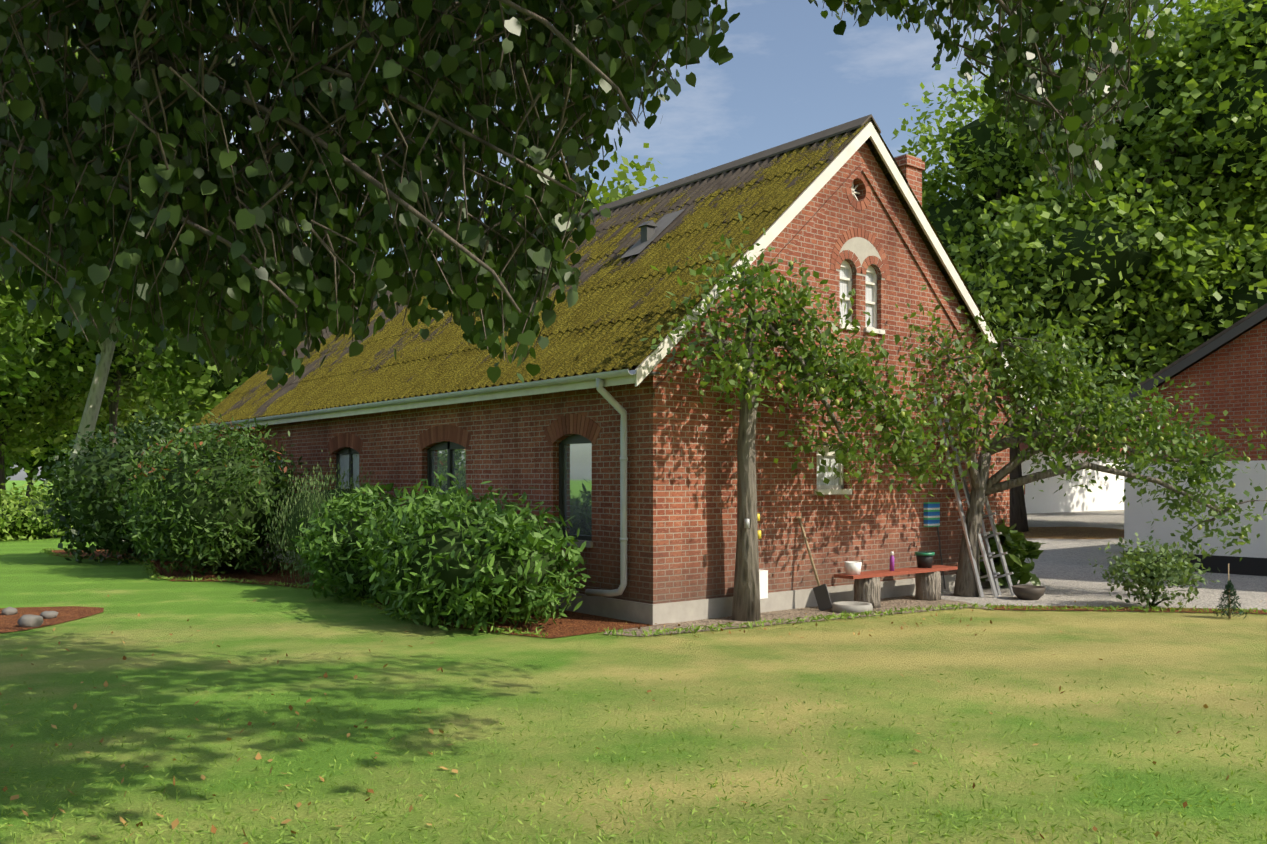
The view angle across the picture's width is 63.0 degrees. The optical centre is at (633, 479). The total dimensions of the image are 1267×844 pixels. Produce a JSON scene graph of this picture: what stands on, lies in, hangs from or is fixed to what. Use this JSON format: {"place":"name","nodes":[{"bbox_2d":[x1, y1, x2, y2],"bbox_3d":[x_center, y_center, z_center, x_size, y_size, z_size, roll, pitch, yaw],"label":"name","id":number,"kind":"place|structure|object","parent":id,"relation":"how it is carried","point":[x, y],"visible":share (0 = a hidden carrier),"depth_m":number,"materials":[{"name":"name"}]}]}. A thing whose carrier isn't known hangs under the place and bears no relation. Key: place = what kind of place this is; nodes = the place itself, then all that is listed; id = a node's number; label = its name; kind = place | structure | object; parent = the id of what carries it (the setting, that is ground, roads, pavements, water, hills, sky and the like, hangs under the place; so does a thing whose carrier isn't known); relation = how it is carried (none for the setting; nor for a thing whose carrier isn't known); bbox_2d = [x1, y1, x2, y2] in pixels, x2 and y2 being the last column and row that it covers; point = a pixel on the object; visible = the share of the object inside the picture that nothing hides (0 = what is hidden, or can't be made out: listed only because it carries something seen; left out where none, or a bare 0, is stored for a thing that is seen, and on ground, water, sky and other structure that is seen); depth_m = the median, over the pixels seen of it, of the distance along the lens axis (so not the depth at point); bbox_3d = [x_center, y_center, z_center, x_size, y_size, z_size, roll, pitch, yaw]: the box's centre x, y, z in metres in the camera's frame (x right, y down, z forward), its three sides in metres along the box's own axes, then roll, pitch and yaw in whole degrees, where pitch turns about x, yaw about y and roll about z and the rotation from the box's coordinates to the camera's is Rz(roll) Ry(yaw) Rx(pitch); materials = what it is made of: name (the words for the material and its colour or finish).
{"place":"outdoors","nodes":[
{"label":"outdoors","id":0,"kind":"place"},
{"bbox_2d":[0,0,1179,389],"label":"linden","id":1,"kind":"object","parent":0,"point":[76,238],"depth_m":3.92,"materials":[{"name":"green plant"}]},
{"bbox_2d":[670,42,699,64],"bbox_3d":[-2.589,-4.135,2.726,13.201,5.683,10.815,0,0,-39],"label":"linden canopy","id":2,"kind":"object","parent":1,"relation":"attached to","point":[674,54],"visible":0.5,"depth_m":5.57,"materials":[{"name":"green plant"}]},
{"bbox_2d":[4,0,1219,479],"label":"sky","id":3,"kind":"structure","parent":0,"point":[788,77],"materials":[{"name":"blue"}]},
{"bbox_2d":[0,480,1266,843],"bbox_3d":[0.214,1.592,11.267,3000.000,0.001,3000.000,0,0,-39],"label":"lawn","id":4,"kind":"structure","parent":0,"point":[1118,654],"depth_m":6.85,"materials":[{"name":"green plant"}]},
{"bbox_2d":[0,483,43,540],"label":"bush","id":5,"kind":"object","parent":4,"relation":"on","point":[2,525],"depth_m":26.50,"materials":[{"name":"green plant"}]},
{"bbox_2d":[0,478,71,541],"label":"bush","id":6,"kind":"object","parent":4,"relation":"on","point":[34,492],"depth_m":27.00,"materials":[{"name":"green plant"}]},
{"bbox_2d":[4,427,68,497],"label":"horizon tree","id":7,"kind":"object","parent":4,"relation":"on","point":[43,473],"depth_m":84.60,"materials":[{"name":"green plant"}]},
{"bbox_2d":[0,264,98,403],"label":"tree","id":8,"kind":"object","parent":4,"relation":"on","point":[22,351],"depth_m":37.10,"materials":[{"name":"green plant"}]},
{"bbox_2d":[0,606,103,632],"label":"mulch bed","id":9,"kind":"object","parent":4,"relation":"on","point":[8,623],"visible":0.85,"depth_m":12.10,"materials":[{"name":"brown soil"}]},
{"bbox_2d":[1,607,58,627],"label":"rocks","id":10,"kind":"object","parent":9,"relation":"on","point":[28,620],"visible":0.9,"depth_m":11.15,"materials":[{"name":"grey stone"}]},
{"bbox_2d":[29,481,79,536],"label":"bush","id":11,"kind":"object","parent":4,"relation":"on","point":[63,534],"depth_m":28.13,"materials":[{"name":"green plant"}]},
{"bbox_2d":[0,39,144,406],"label":"tree","id":12,"kind":"object","parent":4,"relation":"on","point":[10,311],"depth_m":34.02,"materials":[{"name":"green plant"}]},
{"bbox_2d":[14,399,136,472],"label":"horizon tree","id":13,"kind":"object","parent":4,"relation":"on","point":[35,451],"depth_m":80.70,"materials":[{"name":"green plant"}]},
{"bbox_2d":[0,349,177,499],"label":"tree","id":14,"kind":"object","parent":4,"relation":"on","point":[8,411],"depth_m":58.45,"materials":[{"name":"green plant"}]},
{"bbox_2d":[0,300,198,446],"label":"tree","id":15,"kind":"object","parent":4,"relation":"on","point":[67,372],"depth_m":53.47,"materials":[{"name":"green plant"}]},
{"bbox_2d":[37,24,234,479],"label":"pale tree","id":16,"kind":"object","parent":4,"relation":"on","point":[95,394],"depth_m":44.95,"materials":[{"name":"grey plant"}]},
{"bbox_2d":[78,376,210,447],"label":"tree","id":17,"kind":"object","parent":4,"relation":"on","point":[187,424],"depth_m":63.45,"materials":[{"name":"green plant"}]},
{"bbox_2d":[69,223,408,434],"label":"tree","id":18,"kind":"object","parent":4,"relation":"on","point":[189,383],"depth_m":41.02,"materials":[{"name":"green plant"}]},
{"bbox_2d":[51,549,669,637],"bbox_3d":[-6.388,1.584,17.113,3.284,0.001,17.600,0,0,-39],"label":"mulch bed","id":19,"kind":"object","parent":4,"relation":"on","point":[572,623],"visible":0.4,"depth_m":12.02,"materials":[{"name":"brown soil"}]},
{"bbox_2d":[32,405,213,564],"bbox_3d":[-9.653,0.081,20.197,3.739,3.104,4.096,0,0,-39],"label":"bush","id":20,"kind":"object","parent":19,"relation":"on","point":[64,473],"depth_m":19.18,"materials":[{"name":"green plant"}]},
{"bbox_2d":[107,411,308,578],"bbox_3d":[-7.072,0.249,17.461,3.192,2.735,3.839,0,0,-39],"label":"photinia bush","id":21,"kind":"object","parent":19,"relation":"on","point":[157,543],"depth_m":16.62,"materials":[{"name":"green plant"}]},
{"bbox_2d":[127,422,296,483],"bbox_3d":[-6.998,-0.440,17.453,2.796,1.110,3.319,0,0,-39],"label":"shrub","id":22,"kind":"object","parent":21,"relation":"attached to","point":[201,443],"visible":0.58,"depth_m":16.76,"materials":[{"name":"green plant"}]},
{"bbox_2d":[253,451,385,584],"bbox_3d":[-4.545,0.576,15.643,2.057,2.066,2.509,0,0,-39],"label":"weeping bush","id":23,"kind":"object","parent":19,"relation":"on","point":[305,492],"depth_m":15.29,"materials":[{"name":"green plant"}]},
{"bbox_2d":[287,481,420,602],"bbox_3d":[-3.449,0.833,13.922,2.214,1.626,2.630,0,0,-39],"label":"laurel bush","id":24,"kind":"object","parent":19,"relation":"on","point":[343,510],"depth_m":13.37,"materials":[{"name":"green plant"}]},
{"bbox_2d":[347,472,594,634],"bbox_3d":[-1.937,0.760,11.745,2.374,1.718,3.655,0,0,-39],"label":"laurel bush","id":25,"kind":"object","parent":19,"relation":"on","point":[415,512],"depth_m":10.91,"materials":[{"name":"green plant"}]},
{"bbox_2d":[211,136,1009,603],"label":"house walls","id":26,"kind":"structure","parent":4,"relation":"on","point":[681,492],"depth_m":12.98,"materials":[{"name":"red brick"}]},
{"bbox_2d":[265,452,282,467],"bbox_3d":[-7.008,0.067,20.346,0.050,1.230,1.220,0,0,-39],"label":"house window","id":27,"kind":"structure","parent":26,"relation":"attached to","point":[274,461],"depth_m":20.51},
{"bbox_2d":[336,447,358,488],"bbox_3d":[-4.817,0.067,17.648,0.050,1.230,1.170,0,0,-39],"label":"house window","id":28,"kind":"structure","parent":26,"relation":"attached to","point":[345,457],"depth_m":17.77,"materials":[{"name":"grey glass"}]},
{"bbox_2d":[427,441,465,498],"bbox_3d":[-2.659,0.067,14.989,0.050,1.230,1.320,0,0,-39],"label":"house window","id":29,"kind":"structure","parent":26,"relation":"attached to","point":[444,458],"depth_m":15.00,"materials":[{"name":"black glass"}]},
{"bbox_2d":[193,118,870,425],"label":"house roof","id":30,"kind":"structure","parent":26,"relation":"on","point":[608,320],"depth_m":14.21,"materials":[{"name":"green plant"}]},
{"bbox_2d":[187,369,635,429],"bbox_3d":[-4.961,-1.127,16.984,0.124,0.062,15.700,0,0,-39],"label":"gutter","id":31,"kind":"object","parent":30,"relation":"attached to","point":[593,376],"visible":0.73,"depth_m":13.63,"materials":[{"name":"grey metal"}]},
{"bbox_2d":[192,122,1031,432],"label":"house verge boards","id":32,"kind":"object","parent":30,"relation":"attached to","point":[650,362],"visible":0.4,"depth_m":13.14,"materials":[{"name":"white wood"}]},
{"bbox_2d":[402,114,880,276],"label":"roof ridge","id":33,"kind":"structure","parent":30,"relation":"on","point":[811,138],"depth_m":15.00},
{"bbox_2d":[638,220,657,242],"bbox_3d":[0.199,-3.452,14.539,0.220,0.350,0.200,0,0,-39],"label":"roof vent","id":34,"kind":"object","parent":30,"relation":"on","point":[648,230],"visible":0.76,"depth_m":14.48,"materials":[{"name":"grey metal"}]},
{"bbox_2d":[621,208,685,257],"bbox_3d":[0.273,-3.471,14.599,0.850,0.754,0.440,0,0,-39],"label":"roof flashing","id":35,"kind":"object","parent":30,"relation":"on","point":[662,224],"visible":0.8,"depth_m":14.56,"materials":[{"name":"grey metal"}]},
{"bbox_2d":[648,371,659,374],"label":"house soffit","id":36,"kind":"structure","parent":30,"relation":"attached to","point":[652,373],"depth_m":11.13,"materials":[{"name":"white wood"}]},
{"bbox_2d":[553,540,592,547],"bbox_3d":[-0.707,0.768,12.477,0.165,0.068,0.860,0,0,-39],"label":"window sill","id":37,"kind":"structure","parent":26,"relation":"attached to","point":[588,544],"depth_m":12.22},
{"bbox_2d":[259,170,890,456],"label":"brick window arches","id":38,"kind":"structure","parent":26,"relation":"attached to","point":[449,433],"depth_m":13.56,"materials":[{"name":"red brick"}]},
{"bbox_2d":[559,434,591,540],"bbox_3d":[-0.654,0.097,12.520,0.050,1.290,0.820,0,0,-39],"label":"house window","id":39,"kind":"structure","parent":26,"relation":"attached to","point":[575,475],"depth_m":12.59,"materials":[{"name":"glass"}]},
{"bbox_2d":[585,378,627,596],"bbox_3d":[-0.420,0.122,11.665,0.426,2.460,0.668,0,0,-39],"label":"house downpipe","id":40,"kind":"object","parent":26,"relation":"attached to","point":[610,399],"visible":0.92,"depth_m":11.51,"materials":[{"name":"grey metal"}]},
{"bbox_2d":[817,447,842,488],"bbox_3d":[2.470,-0.138,13.208,0.610,0.540,0.050,0,0,-39],"label":"window","id":41,"kind":"structure","parent":26,"relation":"attached to","point":[834,483],"depth_m":13.24,"materials":[{"name":"white glass"}]},
{"bbox_2d":[652,163,1010,417],"bbox_3d":[2.974,-2.505,13.501,7.100,3.244,0.050,0,0,-39],"label":"house rake corbel","id":42,"kind":"object","parent":26,"relation":"attached to","point":[781,254],"visible":0.57,"depth_m":13.36,"materials":[{"name":"red brick"}]},
{"bbox_2d":[814,489,851,494],"bbox_3d":[2.508,0.158,13.162,0.670,0.068,0.150,0,0,-39],"label":"window sill","id":43,"kind":"structure","parent":26,"relation":"attached to","point":[835,491],"depth_m":13.08,"materials":[{"name":"white stone"}]},
{"bbox_2d":[840,260,851,324],"bbox_3d":[2.709,-2.410,13.415,0.350,0.865,0.050,0,0,-39],"label":"gable window","id":44,"kind":"structure","parent":26,"relation":"attached to","point":[845,279],"depth_m":13.47,"materials":[{"name":"white wood"}]},
{"bbox_2d":[838,324,859,330],"bbox_3d":[2.750,-1.957,13.364,0.390,0.058,0.140,0,0,-39],"label":"window sill","id":45,"kind":"structure","parent":26,"relation":"attached to","point":[849,327],"depth_m":13.28,"materials":[{"name":"white stone"}]},
{"bbox_2d":[851,182,859,200],"bbox_3d":[2.856,-3.768,13.566,0.300,0.300,0.060,0,0,-39],"label":"round window","id":46,"kind":"structure","parent":26,"relation":"attached to","point":[854,190],"depth_m":13.59,"materials":[{"name":"white paint"}]},
{"bbox_2d":[836,237,884,279],"bbox_3d":[2.956,-2.908,13.523,1.000,0.500,0.054,0,0,-39],"label":"gable tympanum","id":47,"kind":"object","parent":26,"relation":"attached to","point":[862,249],"visible":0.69,"depth_m":13.49,"materials":[{"name":"paint"}]},
{"bbox_2d":[866,265,876,328],"bbox_3d":[3.112,-2.410,13.742,0.350,0.865,0.050,0,0,-39],"label":"gable window","id":48,"kind":"structure","parent":26,"relation":"attached to","point":[871,292],"depth_m":13.80,"materials":[{"name":"white wood"}]},
{"bbox_2d":[864,327,884,334],"bbox_3d":[3.153,-1.957,13.692,0.390,0.058,0.140,0,0,-39],"label":"window sill","id":49,"kind":"structure","parent":26,"relation":"attached to","point":[876,331],"depth_m":13.63,"materials":[{"name":"white stone"}]},
{"bbox_2d":[924,502,945,588],"bbox_3d":[4.204,0.933,14.420,0.349,1.221,0.126,0,0,-39],"label":"snow shovel","id":50,"kind":"object","parent":26,"relation":"attached to","point":[931,514],"visible":1,"depth_m":14.38,"materials":[{"name":"blue plastic"}]},
{"bbox_2d":[855,119,1029,402],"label":"board","id":51,"kind":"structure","parent":26,"relation":"attached to","point":[891,181],"depth_m":14.40,"materials":[{"name":"white wood"}]},
{"bbox_2d":[894,154,924,205],"bbox_3d":[3.841,-3.678,14.701,0.420,1.740,0.420,0,0,-39],"label":"house chimney","id":52,"kind":"object","parent":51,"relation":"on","point":[912,168],"visible":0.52,"depth_m":14.55,"materials":[{"name":"red brick"}]},
{"bbox_2d":[261,548,989,624],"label":"foundation plinth","id":53,"kind":"structure","parent":4,"relation":"on","point":[662,613],"depth_m":12.07,"materials":[{"name":"grey concrete"}]},
{"bbox_2d":[0,595,1262,843],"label":"fallen leaves","id":54,"kind":"object","parent":4,"relation":"on","point":[176,821],"visible":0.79,"depth_m":5.98,"materials":[{"name":"brown plant"}]},
{"bbox_2d":[40,547,1266,637],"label":"grass tufts","id":55,"kind":"object","parent":4,"relation":"on","point":[614,631],"depth_m":12.25,"materials":[{"name":"green plant"}]},
{"bbox_2d":[604,596,993,636],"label":"gravel border","id":56,"kind":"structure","parent":4,"relation":"on","point":[902,602],"depth_m":12.12,"materials":[{"name":"gravel"}]},
{"bbox_2d":[639,212,981,620],"bbox_3d":[2.336,-0.662,11.896,5.256,4.516,1.679,0,0,-39],"label":"pear tree","id":57,"kind":"object","parent":56,"relation":"on","point":[846,366],"depth_m":11.59,"materials":[{"name":"green plant"}]},
{"bbox_2d":[744,514,767,598],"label":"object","id":58,"kind":"object","parent":57,"relation":"attached to","point":[763,578],"visible":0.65,"depth_m":11.79,"materials":[{"name":"white plastic"}]},
{"bbox_2d":[795,516,831,610],"bbox_3d":[2.185,1.031,12.529,0.127,1.146,0.494,0,0,-39],"label":"spade","id":59,"kind":"object","parent":56,"relation":"on","point":[823,599],"visible":0.94,"depth_m":12.50,"materials":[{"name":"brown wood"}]},
{"bbox_2d":[831,601,872,613],"bbox_3d":[2.622,1.542,12.413,0.500,0.100,0.492,0,0,-39],"label":"stone basin","id":60,"kind":"object","parent":56,"relation":"on","point":[854,607],"visible":0.98,"depth_m":12.24,"materials":[{"name":"white stone"}]},
{"bbox_2d":[834,565,957,607],"bbox_3d":[3.400,1.380,13.261,2.172,0.425,0.340,0,0,-39],"label":"bench","id":61,"kind":"object","parent":56,"relation":"on","point":[867,586],"visible":0.88,"depth_m":13.12,"materials":[{"name":"brown wood"}]},
{"bbox_2d":[845,561,861,574],"bbox_3d":[2.696,1.092,12.690,0.210,0.150,0.205,0,0,-39],"label":"pot","id":62,"kind":"object","parent":61,"relation":"on","point":[852,567],"visible":1,"depth_m":12.61,"materials":[{"name":"white ceramic"}]},
{"bbox_2d":[890,551,893,570],"bbox_3d":[3.294,1.045,13.175,0.060,0.245,0.057,0,0,-39],"label":"spray bottle","id":63,"kind":"object","parent":61,"relation":"on","point":[891,561],"visible":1,"depth_m":13.15,"materials":[{"name":"purple plastic"}]},
{"bbox_2d":[915,552,934,567],"bbox_3d":[3.842,1.065,13.645,0.254,0.204,0.248,0,0,-39],"label":"flower pot","id":64,"kind":"object","parent":61,"relation":"on","point":[924,559],"visible":1,"depth_m":13.56,"materials":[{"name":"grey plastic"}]},
{"bbox_2d":[1020,451,1125,513],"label":"building walls","id":65,"kind":"structure","parent":4,"relation":"on","point":[1109,495],"depth_m":50.47,"materials":[{"name":"white paint"}]},
{"bbox_2d":[1019,402,1125,454],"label":"building roof","id":66,"kind":"structure","parent":65,"relation":"on","point":[1022,446],"depth_m":50.16,"materials":[{"name":"red tile"}]},
{"bbox_2d":[1126,320,1266,461],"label":"brick wall","id":67,"kind":"structure","parent":4,"relation":"on","point":[1234,373],"depth_m":17.34,"materials":[{"name":"red brick"}]},
{"bbox_2d":[1101,303,1266,411],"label":"barn roof","id":68,"kind":"structure","parent":67,"relation":"on","point":[1264,306],"depth_m":17.59,"materials":[{"name":"grey"}]},
{"bbox_2d":[1115,307,1266,409],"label":"bargeboard","id":69,"kind":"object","parent":68,"relation":"attached to","point":[1253,320],"depth_m":17.43,"materials":[{"name":"grey wood"}]},
{"bbox_2d":[1213,564,1246,618],"bbox_3d":[6.804,1.282,11.798,0.386,0.620,0.373,0,0,-39],"label":"conifer","id":70,"kind":"object","parent":4,"relation":"on","point":[1231,589],"depth_m":11.80,"materials":[{"name":"green plant"}]},
{"bbox_2d":[910,510,1266,613],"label":"gravel yard","id":71,"kind":"structure","parent":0,"point":[1063,570],"depth_m":16.21,"materials":[{"name":"grey gravel"}]},
{"bbox_2d":[451,143,667,251],"bbox_3d":[-2.080,-5.930,40.962,13.478,15.045,13.442,0,0,-39],"label":"tree","id":72,"kind":"object","parent":71,"relation":"on","point":[629,189],"depth_m":37.70,"materials":[{"name":"green plant"}]},
{"bbox_2d":[933,396,1000,597],"bbox_3d":[4.611,0.217,14.312,0.485,2.757,1.009,0,0,-39],"label":"ladder","id":73,"kind":"object","parent":71,"relation":"on","point":[962,519],"visible":0.46,"depth_m":14.18,"materials":[{"name":"silver metal"}]},
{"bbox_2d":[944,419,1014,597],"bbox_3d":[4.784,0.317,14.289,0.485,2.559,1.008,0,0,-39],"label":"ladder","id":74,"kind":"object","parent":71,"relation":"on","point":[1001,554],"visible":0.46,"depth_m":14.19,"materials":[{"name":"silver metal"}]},
{"bbox_2d":[979,518,1045,587],"bbox_3d":[5.426,1.099,15.374,1.204,1.038,1.270,0,0,36],"label":"hosta plant","id":75,"kind":"object","parent":71,"relation":"on","point":[1018,547],"visible":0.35,"depth_m":15.14,"materials":[{"name":"green plant"}]},
{"bbox_2d":[1011,585,1045,599],"bbox_3d":[5.230,1.507,13.687,0.430,0.170,0.424,0,0,-39],"label":"planter bowl","id":76,"kind":"object","parent":71,"relation":"on","point":[1028,592],"visible":0.98,"depth_m":13.55,"materials":[{"name":"grey stone"}]},
{"bbox_2d":[1022,527,1123,538],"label":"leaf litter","id":77,"kind":"object","parent":71,"relation":"on","point":[1072,532],"visible":0.48,"depth_m":30.16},
{"bbox_2d":[884,284,1266,596],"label":"pear tree","id":78,"kind":"object","parent":71,"relation":"on","point":[1177,450],"depth_m":13.94,"materials":[{"name":"green plant"}]},
{"bbox_2d":[696,261,1249,539],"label":"fruits","id":79,"kind":"object","parent":78,"relation":"attached to","point":[836,401],"visible":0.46,"depth_m":12.15,"materials":[{"name":"green plant"}]},
{"bbox_2d":[892,0,1266,531],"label":"tree","id":80,"kind":"object","parent":71,"relation":"on","point":[1185,258],"depth_m":27.33,"materials":[{"name":"green plant"}]},
{"bbox_2d":[991,605,1266,613],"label":"edging","id":81,"kind":"object","parent":71,"relation":"on","point":[1142,608],"visible":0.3,"depth_m":12.57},
{"bbox_2d":[1088,530,1220,611],"bbox_3d":[6.458,1.087,12.837,1.519,1.039,1.362,0,0,-39],"label":"shrub","id":82,"kind":"object","parent":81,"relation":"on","point":[1180,571],"depth_m":12.66,"materials":[{"name":"green plant"}]},
{"bbox_2d":[1123,551,1266,575],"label":"wall plinth","id":83,"kind":"structure","parent":71,"relation":"on","point":[1253,566],"depth_m":17.32,"materials":[{"name":"black paint"}]},
{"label":"tree wood","id":84,"kind":"object","parent":71,"relation":"on","visible":0},
{"bbox_2d":[962,0,1266,225],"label":"tree","id":85,"kind":"object","parent":84,"relation":"attached to","point":[1196,12],"depth_m":40.38,"materials":[{"name":"green plant"}]},
{"bbox_2d":[1124,460,1266,557],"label":"wall","id":86,"kind":"structure","parent":0,"point":[1138,516],"depth_m":17.66,"materials":[{"name":"white paint"}]}
]}

